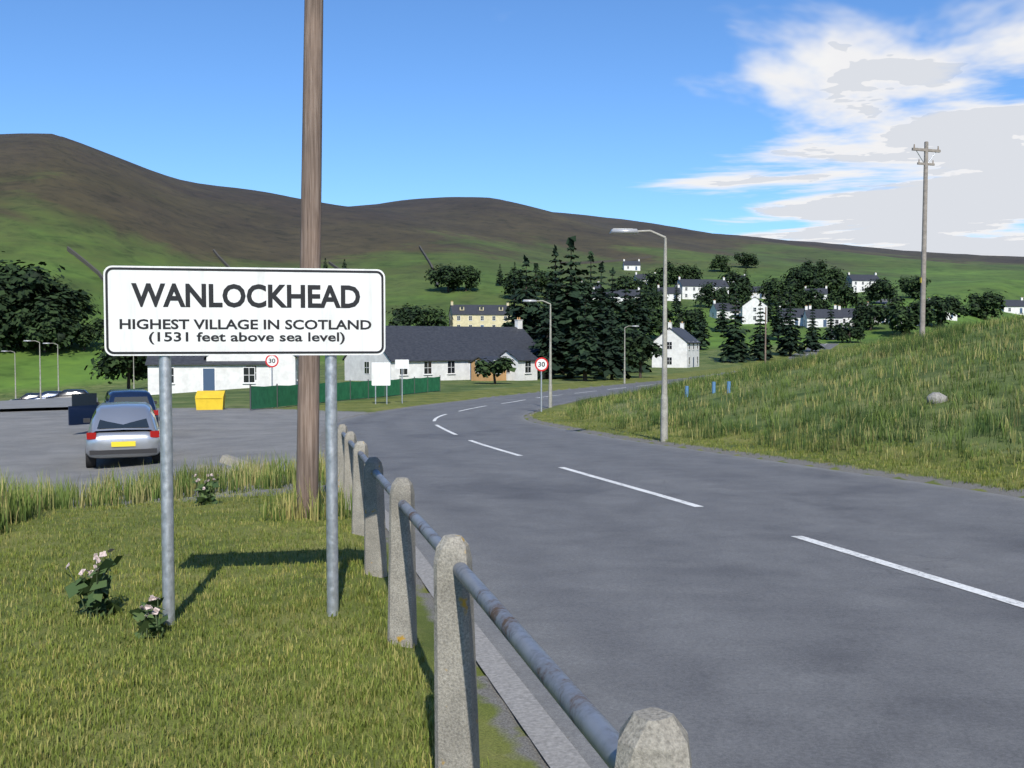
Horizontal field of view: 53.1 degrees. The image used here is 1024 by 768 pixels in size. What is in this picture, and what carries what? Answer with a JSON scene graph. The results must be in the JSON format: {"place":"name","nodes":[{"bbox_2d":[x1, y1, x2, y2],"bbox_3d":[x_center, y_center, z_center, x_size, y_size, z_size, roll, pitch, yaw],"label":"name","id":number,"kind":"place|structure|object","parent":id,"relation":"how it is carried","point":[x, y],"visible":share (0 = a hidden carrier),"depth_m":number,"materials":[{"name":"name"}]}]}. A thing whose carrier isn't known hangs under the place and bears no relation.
{"place":"outdoors","nodes":[
{"label":"outdoors","id":0,"kind":"place"},
{"bbox_2d":[0,397,97,408],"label":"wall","id":1,"kind":"structure","parent":0,"point":[42,403],"depth_m":51.95,"materials":[{"name":"concrete"}]},
{"bbox_2d":[0,448,351,534],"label":"tall verge grass","id":2,"kind":"structure","parent":0,"point":[15,501],"depth_m":16.69,"materials":[{"name":"green plant"}]},
{"bbox_2d":[0,480,488,767],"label":"lawn","id":3,"kind":"structure","parent":0,"point":[351,728],"depth_m":5.81,"materials":[{"name":"green plant"}]},
{"bbox_2d":[468,356,505,380],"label":"ochre museum block","id":4,"kind":"structure","parent":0,"point":[501,377],"depth_m":105.32,"materials":[{"name":"orange paint"}]},
{"bbox_2d":[0,133,1023,767],"bbox_3d":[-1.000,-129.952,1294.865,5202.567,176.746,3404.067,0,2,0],"label":"ground","id":5,"kind":"structure","parent":0,"point":[100,211],"depth_m":43.02,"materials":[{"name":"green plant"}]},
{"bbox_2d":[0,267,22,338],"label":"broadleaf tree","id":6,"kind":"object","parent":5,"relation":"on","point":[4,288],"visible":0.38,"depth_m":255.24,"materials":[{"name":"green plant"}]},
{"bbox_2d":[0,295,37,350],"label":"broadleaf tree","id":7,"kind":"object","parent":5,"relation":"on","point":[8,341],"visible":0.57,"depth_m":254.34,"materials":[{"name":"green plant"}]},
{"bbox_2d":[0,251,86,350],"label":"broadleaf tree","id":8,"kind":"object","parent":5,"relation":"on","point":[25,283],"visible":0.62,"depth_m":258.44,"materials":[{"name":"green plant"}]},
{"bbox_2d":[1,305,90,352],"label":"broadleaf tree","id":9,"kind":"object","parent":5,"relation":"on","point":[60,336],"visible":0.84,"depth_m":256.25,"materials":[{"name":"green plant"}]},
{"bbox_2d":[19,277,100,322],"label":"broadleaf tree","id":10,"kind":"object","parent":5,"relation":"on","point":[84,300],"visible":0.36,"depth_m":266.51,"materials":[{"name":"green plant"}]},
{"bbox_2d":[45,389,88,398],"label":"car","id":11,"kind":"object","parent":5,"relation":"on","point":[66,393],"visible":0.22,"depth_m":100.50,"materials":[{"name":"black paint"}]},
{"bbox_2d":[65,317,103,349],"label":"broadleaf tree","id":12,"kind":"object","parent":5,"relation":"on","point":[87,336],"visible":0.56,"depth_m":264.48,"materials":[{"name":"green plant"}]},
{"bbox_2d":[67,246,102,280],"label":"stone wall","id":13,"kind":"structure","parent":5,"relation":"on","point":[84,261],"depth_m":363.38,"materials":[{"name":"grey stone"}]},
{"bbox_2d":[65,548,124,619],"bbox_3d":[-2.875,1.397,7.099,0.369,0.494,0.383,2,3,38],"label":"flowering plant","id":14,"kind":"object","parent":5,"relation":"on","point":[94,588],"visible":0.91,"depth_m":7.06,"materials":[{"name":"green plant"}]},
{"bbox_2d":[68,389,158,426],"bbox_3d":[-12.970,0.899,33.410,2.764,1.472,4.180,-1,3,-24],"label":"dark blue car","id":15,"kind":"object","parent":5,"relation":"on","point":[84,405],"visible":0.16,"depth_m":33.16,"materials":[{"name":"blue paint"}]},
{"bbox_2d":[84,341,147,388],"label":"broadleaf tree","id":16,"kind":"object","parent":5,"relation":"on","point":[108,365],"visible":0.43,"depth_m":178.37,"materials":[{"name":"green plant"}]},
{"bbox_2d":[83,402,159,467],"bbox_3d":[-9.602,1.164,25.378,1.960,1.452,4.180,-1,3,-20],"label":"silver hatchback car","id":17,"kind":"object","parent":5,"relation":"on","point":[124,429],"visible":0.9,"depth_m":23.64,"materials":[{"name":"grey paint"}]},
{"bbox_2d":[129,595,167,638],"bbox_3d":[-2.314,1.507,6.583,0.222,0.287,0.279,-2,3,-41],"label":"weed","id":18,"kind":"object","parent":5,"relation":"on","point":[147,613],"visible":0.93,"depth_m":6.56,"materials":[{"name":"green plant"}]},
{"bbox_2d":[192,473,219,505],"bbox_3d":[-4.073,1.423,13.640,0.362,0.464,0.274,-1,3,-21],"label":"flowering plant","id":19,"kind":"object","parent":5,"relation":"on","point":[206,497],"visible":0.94,"depth_m":13.65,"materials":[{"name":"green plant"}]},
{"bbox_2d":[145,356,268,394],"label":"cottage","id":20,"kind":"structure","parent":5,"relation":"on","point":[194,373],"depth_m":87.04,"materials":[{"name":"paint"}]},
{"bbox_2d":[195,391,225,409],"bbox_3d":[-13.860,0.753,47.063,1.250,0.870,0.775,0,2,-8],"label":"grit bin","id":21,"kind":"object","parent":5,"relation":"on","point":[209,400],"visible":0.96,"depth_m":46.76,"materials":[{"name":"yellow plastic"}]},
{"bbox_2d":[103,266,384,625],"bbox_3d":[-1.770,0.563,6.931,1.820,2.686,0.105,-1,3,-12],"label":"village sign","id":22,"kind":"object","parent":5,"relation":"on","point":[164,313],"visible":0.98,"depth_m":6.83,"materials":[{"name":"white metal"}]},
{"bbox_2d":[197,454,295,478],"bbox_3d":[-4.965,1.589,19.321,1.966,0.452,0.856,0,2,0],"label":"concrete rubble","id":23,"kind":"object","parent":5,"relation":"on","point":[231,459],"visible":0.17,"depth_m":19.42,"materials":[{"name":"grey concrete"}]},
{"bbox_2d":[203,355,297,385],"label":"cottage","id":24,"kind":"structure","parent":5,"relation":"on","point":[285,371],"depth_m":87.91,"materials":[{"name":"paint"}]},
{"bbox_2d":[265,355,278,407],"bbox_3d":[-11.718,0.008,50.041,0.640,2.920,0.085,-1,3,-12],"label":"speed limit sign","id":25,"kind":"object","parent":5,"relation":"on","point":[271,361],"visible":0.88,"depth_m":49.97,"materials":[{"name":"white metal"}]},
{"bbox_2d":[296,0,322,517],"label":"utility pole","id":26,"kind":"object","parent":5,"relation":"on","point":[307,463],"visible":0.71,"depth_m":12.00,"materials":[{"name":"brown wood"}]},
{"bbox_2d":[249,376,440,409],"bbox_3d":[-8.902,0.421,61.148,0.772,2.122,30.749,1,3,12],"label":"green net fence","id":27,"kind":"object","parent":5,"relation":"on","point":[277,395],"visible":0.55,"depth_m":59.64,"materials":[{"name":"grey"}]},
{"bbox_2d":[372,362,389,403],"bbox_3d":[-7.036,0.109,55.050,1.000,2.550,0.080,0,2,-5],"label":"tourist sign","id":28,"kind":"object","parent":5,"relation":"on","point":[380,373],"visible":0.84,"depth_m":54.99,"materials":[{"name":"metal"}]},
{"bbox_2d":[395,360,408,402],"bbox_3d":[-6.015,0.013,56.047,0.750,2.700,0.080,0,2,-5],"label":"rectangular sign","id":29,"kind":"object","parent":5,"relation":"on","point":[401,364],"visible":0.9,"depth_m":55.98,"materials":[{"name":"metal"}]},
{"bbox_2d":[385,303,427,325],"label":"broadleaf tree","id":30,"kind":"object","parent":5,"relation":"on","point":[407,315],"visible":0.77,"depth_m":298.46,"materials":[{"name":"green plant"}]},
{"bbox_2d":[414,305,453,325],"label":"broadleaf tree","id":31,"kind":"object","parent":5,"relation":"on","point":[438,317],"visible":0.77,"depth_m":298.82,"materials":[{"name":"green plant"}]},
{"bbox_2d":[342,317,545,380],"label":"long museum building","id":32,"kind":"structure","parent":5,"relation":"on","point":[446,352],"depth_m":108.48,"materials":[{"name":"stone"}]},
{"bbox_2d":[424,263,466,291],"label":"broadleaf tree","id":33,"kind":"object","parent":5,"relation":"on","point":[444,275],"visible":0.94,"depth_m":394.57,"materials":[{"name":"green plant"}]},
{"bbox_2d":[451,265,482,290],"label":"broadleaf tree","id":34,"kind":"object","parent":5,"relation":"on","point":[472,275],"visible":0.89,"depth_m":395.15,"materials":[{"name":"green plant"}]},
{"bbox_2d":[448,301,510,326],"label":"village house","id":35,"kind":"structure","parent":5,"relation":"on","point":[479,315],"depth_m":303.12,"materials":[{"name":"paint"}]},
{"bbox_2d":[385,510,589,767],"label":"kerb","id":36,"kind":"structure","parent":5,"relation":"on","point":[552,743],"depth_m":5.33,"materials":[{"name":"concrete"}]},
{"bbox_2d":[474,354,515,383],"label":"broadleaf tree","id":37,"kind":"object","parent":5,"relation":"on","point":[498,367],"visible":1,"depth_m":93.83,"materials":[{"name":"green plant"}]},
{"bbox_2d":[337,424,691,767],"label":"roadside railing","id":38,"kind":"object","parent":5,"relation":"on","point":[651,737],"visible":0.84,"depth_m":4.04,"materials":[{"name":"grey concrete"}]},
{"bbox_2d":[499,350,537,380],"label":"museum porch","id":39,"kind":"object","parent":5,"relation":"on","point":[524,362],"visible":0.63,"depth_m":106.74,"materials":[{"name":"white paint"}]},
{"bbox_2d":[501,267,536,294],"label":"broadleaf tree","id":40,"kind":"object","parent":5,"relation":"on","point":[507,283],"visible":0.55,"depth_m":377.17,"materials":[{"name":"green plant"}]},
{"bbox_2d":[504,255,546,342],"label":"conifer tree","id":41,"kind":"object","parent":5,"relation":"on","point":[528,322],"visible":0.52,"depth_m":126.63,"materials":[{"name":"green plant"}]},
{"bbox_2d":[524,263,543,320],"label":"conifer tree","id":42,"kind":"object","parent":5,"relation":"on","point":[536,266],"visible":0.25,"depth_m":172.23,"materials":[{"name":"green plant"}]},
{"bbox_2d":[522,300,551,407],"bbox_3d":[1.289,-1.324,51.874,1.538,5.865,0.260,0,2,-10],"label":"street lamp","id":43,"kind":"object","parent":5,"relation":"on","point":[550,377],"visible":0.94,"depth_m":51.95,"materials":[{"name":"metal"}]},
{"bbox_2d":[535,357,547,411],"bbox_3d":[1.351,0.186,47.046,0.640,2.820,0.085,0,2,-10],"label":"speed limit sign","id":44,"kind":"object","parent":5,"relation":"on","point":[541,364],"visible":0.96,"depth_m":46.97,"materials":[{"name":"white metal"}]},
{"bbox_2d":[533,267,564,292],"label":"broadleaf tree","id":45,"kind":"object","parent":5,"relation":"on","point":[543,278],"visible":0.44,"depth_m":389.29,"materials":[{"name":"green plant"}]},
{"bbox_2d":[528,287,573,378],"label":"conifer tree","id":46,"kind":"object","parent":5,"relation":"on","point":[542,344],"visible":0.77,"depth_m":112.53,"materials":[{"name":"green plant"}]},
{"bbox_2d":[536,244,577,325],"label":"conifer tree","id":47,"kind":"object","parent":5,"relation":"on","point":[550,285],"visible":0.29,"depth_m":145.74,"materials":[{"name":"green plant"}]},
{"bbox_2d":[536,236,609,378],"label":"conifer tree","id":48,"kind":"object","parent":5,"relation":"on","point":[568,311],"visible":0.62,"depth_m":116.77,"materials":[{"name":"green plant"}]},
{"bbox_2d":[559,286,609,380],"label":"conifer tree","id":49,"kind":"object","parent":5,"relation":"on","point":[583,362],"visible":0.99,"depth_m":105.30,"materials":[{"name":"green plant"}]},
{"bbox_2d":[580,251,609,318],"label":"conifer tree","id":50,"kind":"object","parent":5,"relation":"on","point":[591,278],"visible":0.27,"depth_m":156.85,"materials":[{"name":"green plant"}]},
{"bbox_2d":[589,261,629,368],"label":"conifer tree","id":51,"kind":"object","parent":5,"relation":"on","point":[603,330],"visible":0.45,"depth_m":135.28,"materials":[{"name":"green plant"}]},
{"bbox_2d":[592,310,630,379],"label":"conifer tree","id":52,"kind":"object","parent":5,"relation":"on","point":[613,356],"visible":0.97,"depth_m":109.74,"materials":[{"name":"green plant"}]},
{"bbox_2d":[603,267,623,334],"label":"conifer tree","id":53,"kind":"object","parent":5,"relation":"on","point":[612,294],"visible":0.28,"depth_m":186.11,"materials":[{"name":"green plant"}]},
{"bbox_2d":[610,273,647,289],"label":"broadleaf tree","id":54,"kind":"object","parent":5,"relation":"on","point":[633,285],"visible":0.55,"depth_m":387.12,"materials":[{"name":"green plant"}]},
{"bbox_2d":[612,277,651,372],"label":"conifer tree","id":55,"kind":"object","parent":5,"relation":"on","point":[625,313],"visible":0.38,"depth_m":144.99,"materials":[{"name":"green plant"}]},
{"bbox_2d":[610,228,667,441],"bbox_3d":[3.283,-1.047,26.409,1.539,5.865,0.260,0,2,-6],"label":"street lamp","id":56,"kind":"object","parent":5,"relation":"on","point":[664,419],"visible":0.89,"depth_m":26.43,"materials":[{"name":"metal"}]},
{"bbox_2d":[617,324,661,377],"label":"broadleaf tree","id":57,"kind":"object","parent":5,"relation":"on","point":[645,345],"visible":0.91,"depth_m":118.58,"materials":[{"name":"green plant"}]},
{"bbox_2d":[620,289,658,315],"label":"broadleaf tree","id":58,"kind":"object","parent":5,"relation":"on","point":[649,297],"visible":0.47,"depth_m":333.23,"materials":[{"name":"green plant"}]},
{"bbox_2d":[629,280,656,360],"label":"conifer tree","id":59,"kind":"object","parent":5,"relation":"on","point":[642,318],"visible":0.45,"depth_m":185.16,"materials":[{"name":"green plant"}]},
{"bbox_2d":[640,270,672,292],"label":"broadleaf tree","id":60,"kind":"object","parent":5,"relation":"on","point":[655,280],"visible":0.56,"depth_m":397.88,"materials":[{"name":"green plant"}]},
{"bbox_2d":[646,306,677,334],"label":"broadleaf tree","id":61,"kind":"object","parent":5,"relation":"on","point":[656,317],"visible":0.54,"depth_m":281.04,"materials":[{"name":"green plant"}]},
{"bbox_2d":[652,260,686,283],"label":"broadleaf tree","id":62,"kind":"object","parent":5,"relation":"on","point":[676,273],"visible":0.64,"depth_m":479.72,"materials":[{"name":"green plant"}]},
{"bbox_2d":[652,321,700,367],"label":"house","id":63,"kind":"structure","parent":5,"relation":"on","point":[682,347],"depth_m":172.73,"materials":[{"name":"paint"}]},
{"bbox_2d":[674,307,708,332],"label":"broadleaf tree","id":64,"kind":"object","parent":5,"relation":"on","point":[690,316],"visible":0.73,"depth_m":286.98,"materials":[{"name":"green plant"}]},
{"bbox_2d":[679,263,703,278],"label":"broadleaf tree","id":65,"kind":"object","parent":5,"relation":"on","point":[690,272],"visible":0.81,"depth_m":491.31,"materials":[{"name":"green plant"}]},
{"bbox_2d":[674,276,728,298],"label":"village house","id":66,"kind":"structure","parent":5,"relation":"on","point":[689,288],"depth_m":404.05,"materials":[{"name":"paint"}]},
{"bbox_2d":[690,302,712,349],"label":"conifer tree","id":67,"kind":"object","parent":5,"relation":"on","point":[701,335],"visible":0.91,"depth_m":250.51,"materials":[{"name":"green plant"}]},
{"bbox_2d":[693,281,730,307],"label":"broadleaf tree","id":68,"kind":"object","parent":5,"relation":"on","point":[709,295],"visible":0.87,"depth_m":367.76,"materials":[{"name":"green plant"}]},
{"bbox_2d":[707,254,731,271],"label":"broadleaf tree","id":69,"kind":"object","parent":5,"relation":"on","point":[718,261],"visible":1,"depth_m":541.25,"materials":[{"name":"green plant"}]},
{"bbox_2d":[713,288,729,330],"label":"conifer tree","id":70,"kind":"object","parent":5,"relation":"on","point":[722,321],"visible":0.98,"depth_m":298.01,"materials":[{"name":"green plant"}]},
{"bbox_2d":[709,300,739,318],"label":"village house","id":71,"kind":"structure","parent":5,"relation":"on","point":[713,310],"depth_m":336.26,"materials":[{"name":"stone"}]},
{"bbox_2d":[717,284,752,362],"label":"conifer tree","id":72,"kind":"object","parent":5,"relation":"on","point":[735,351],"visible":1,"depth_m":200.91,"materials":[{"name":"green plant"}]},
{"bbox_2d":[718,269,754,298],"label":"broadleaf tree","id":73,"kind":"object","parent":5,"relation":"on","point":[741,283],"visible":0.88,"depth_m":412.21,"materials":[{"name":"green plant"}]},
{"bbox_2d":[732,252,758,267],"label":"broadleaf tree","id":74,"kind":"object","parent":5,"relation":"on","point":[750,260],"visible":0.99,"depth_m":557.08,"materials":[{"name":"green plant"}]},
{"bbox_2d":[740,294,767,323],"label":"village house","id":75,"kind":"structure","parent":5,"relation":"on","point":[749,310],"depth_m":318.73,"materials":[{"name":"paint"}]},
{"bbox_2d":[745,301,774,360],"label":"conifer tree","id":76,"kind":"object","parent":5,"relation":"on","point":[758,348],"visible":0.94,"depth_m":205.24,"materials":[{"name":"green plant"}]},
{"bbox_2d":[753,276,796,304],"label":"broadleaf tree","id":77,"kind":"object","parent":5,"relation":"on","point":[773,285],"visible":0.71,"depth_m":392.93,"materials":[{"name":"green plant"}]},
{"bbox_2d":[529,407,1023,492],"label":"verge blades","id":78,"kind":"object","parent":5,"relation":"on","point":[951,472],"visible":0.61,"depth_m":20.05,"materials":[{"name":"green plant"}]},
{"bbox_2d":[769,290,784,339],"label":"conifer tree","id":79,"kind":"object","parent":5,"relation":"on","point":[775,325],"visible":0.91,"depth_m":270.02,"materials":[{"name":"green plant"}]},
{"bbox_2d":[554,312,1023,477],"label":"tall bank grass","id":80,"kind":"structure","parent":5,"relation":"on","point":[847,351],"depth_m":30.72,"materials":[{"name":"green plant"}]},
{"bbox_2d":[775,290,805,355],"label":"conifer tree","id":81,"kind":"object","parent":5,"relation":"on","point":[788,343],"visible":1,"depth_m":215.04,"materials":[{"name":"green plant"}]},
{"bbox_2d":[772,290,808,310],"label":"broadleaf tree","id":82,"kind":"object","parent":5,"relation":"on","point":[797,304],"visible":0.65,"depth_m":346.45,"materials":[{"name":"green plant"}]},
{"bbox_2d":[777,305,811,325],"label":"village house","id":83,"kind":"structure","parent":5,"relation":"on","point":[799,313],"depth_m":303.42,"materials":[{"name":"stone"}]},
{"bbox_2d":[780,265,824,293],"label":"broadleaf tree","id":84,"kind":"object","parent":5,"relation":"on","point":[797,278],"visible":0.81,"depth_m":438.22,"materials":[{"name":"green plant"}]},
{"bbox_2d":[795,285,829,308],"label":"broadleaf tree","id":85,"kind":"object","parent":5,"relation":"on","point":[815,298],"visible":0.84,"depth_m":344.89,"materials":[{"name":"green plant"}]},
{"bbox_2d":[800,306,824,351],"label":"conifer tree","id":86,"kind":"object","parent":5,"relation":"on","point":[811,342],"visible":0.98,"depth_m":226.32,"materials":[{"name":"green plant"}]},
{"bbox_2d":[800,258,828,277],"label":"broadleaf tree","id":87,"kind":"object","parent":5,"relation":"on","point":[820,266],"visible":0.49,"depth_m":504.13,"materials":[{"name":"green plant"}]},
{"bbox_2d":[803,305,843,327],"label":"village house","id":88,"kind":"structure","parent":5,"relation":"on","point":[821,316],"depth_m":297.07,"materials":[{"name":"paint"}]},
{"bbox_2d":[821,300,835,339],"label":"conifer tree","id":89,"kind":"object","parent":5,"relation":"on","point":[829,331],"visible":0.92,"depth_m":265.85,"materials":[{"name":"green plant"}]},
{"bbox_2d":[813,266,849,292],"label":"broadleaf tree","id":90,"kind":"object","parent":5,"relation":"on","point":[834,280],"visible":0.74,"depth_m":455.21,"materials":[{"name":"green plant"}]},
{"bbox_2d":[826,282,869,307],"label":"broadleaf tree","id":91,"kind":"object","parent":5,"relation":"on","point":[847,292],"visible":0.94,"depth_m":339.31,"materials":[{"name":"green plant"}]},
{"bbox_2d":[830,319,868,342],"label":"broadleaf tree","id":92,"kind":"object","parent":5,"relation":"on","point":[841,334],"visible":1,"depth_m":253.20,"materials":[{"name":"green plant"}]},
{"bbox_2d":[845,272,878,292],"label":"village house","id":93,"kind":"structure","parent":5,"relation":"on","point":[859,281],"depth_m":456.29,"materials":[{"name":"paint"}]},
{"bbox_2d":[848,300,889,329],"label":"broadleaf tree","id":94,"kind":"object","parent":5,"relation":"on","point":[865,313],"visible":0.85,"depth_m":282.18,"materials":[{"name":"green plant"}]},
{"bbox_2d":[860,276,898,303],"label":"broadleaf tree","id":95,"kind":"object","parent":5,"relation":"on","point":[885,288],"visible":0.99,"depth_m":364.69,"materials":[{"name":"green plant"}]},
{"bbox_2d":[881,290,937,333],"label":"broadleaf tree","id":96,"kind":"object","parent":5,"relation":"on","point":[906,318],"visible":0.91,"depth_m":264.97,"materials":[{"name":"green plant"}]},
{"bbox_2d":[895,275,930,298],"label":"broadleaf tree","id":97,"kind":"object","parent":5,"relation":"on","point":[913,287],"visible":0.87,"depth_m":383.17,"materials":[{"name":"green plant"}]},
{"bbox_2d":[912,141,940,335],"bbox_3d":[18.040,-6.052,44.792,1.502,9.021,0.236,-1,3,-15],"label":"utility pole","id":98,"kind":"object","parent":5,"relation":"on","point":[926,150],"visible":0.97,"depth_m":44.70,"materials":[{"name":"brown wood"}]},
{"bbox_2d":[926,392,947,403],"bbox_3d":[10.411,0.368,25.093,0.506,0.334,0.348,0,2,0],"label":"boulder","id":99,"kind":"object","parent":5,"relation":"on","point":[940,397],"visible":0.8,"depth_m":24.97,"materials":[{"name":"grey stone"}]},
{"bbox_2d":[918,294,971,325],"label":"broadleaf tree","id":100,"kind":"object","parent":5,"relation":"on","point":[946,306],"visible":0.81,"depth_m":289.31,"materials":[{"name":"green plant"}]},
{"bbox_2d":[965,288,1007,319],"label":"broadleaf tree","id":101,"kind":"object","parent":5,"relation":"on","point":[984,303],"visible":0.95,"depth_m":343.79,"materials":[{"name":"green plant"}]},
{"bbox_2d":[1001,297,1023,314],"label":"village house","id":102,"kind":"structure","parent":5,"relation":"on","point":[1015,306],"depth_m":379.43,"materials":[{"name":"paint"}]},
{"bbox_2d":[0,0,1023,256],"label":"sky","id":103,"kind":"structure","parent":0,"point":[790,120],"materials":[{"name":"blue"}]},
{"bbox_2d":[337,299,1023,767],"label":"road","id":104,"kind":"structure","parent":0,"point":[731,621],"depth_m":8.36,"materials":[{"name":"grey asphalt"}]},
{"bbox_2d":[433,339,1023,607],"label":"road markings","id":105,"kind":"structure","parent":104,"relation":"on","point":[948,582],"depth_m":9.64,"materials":[{"name":"paint"}]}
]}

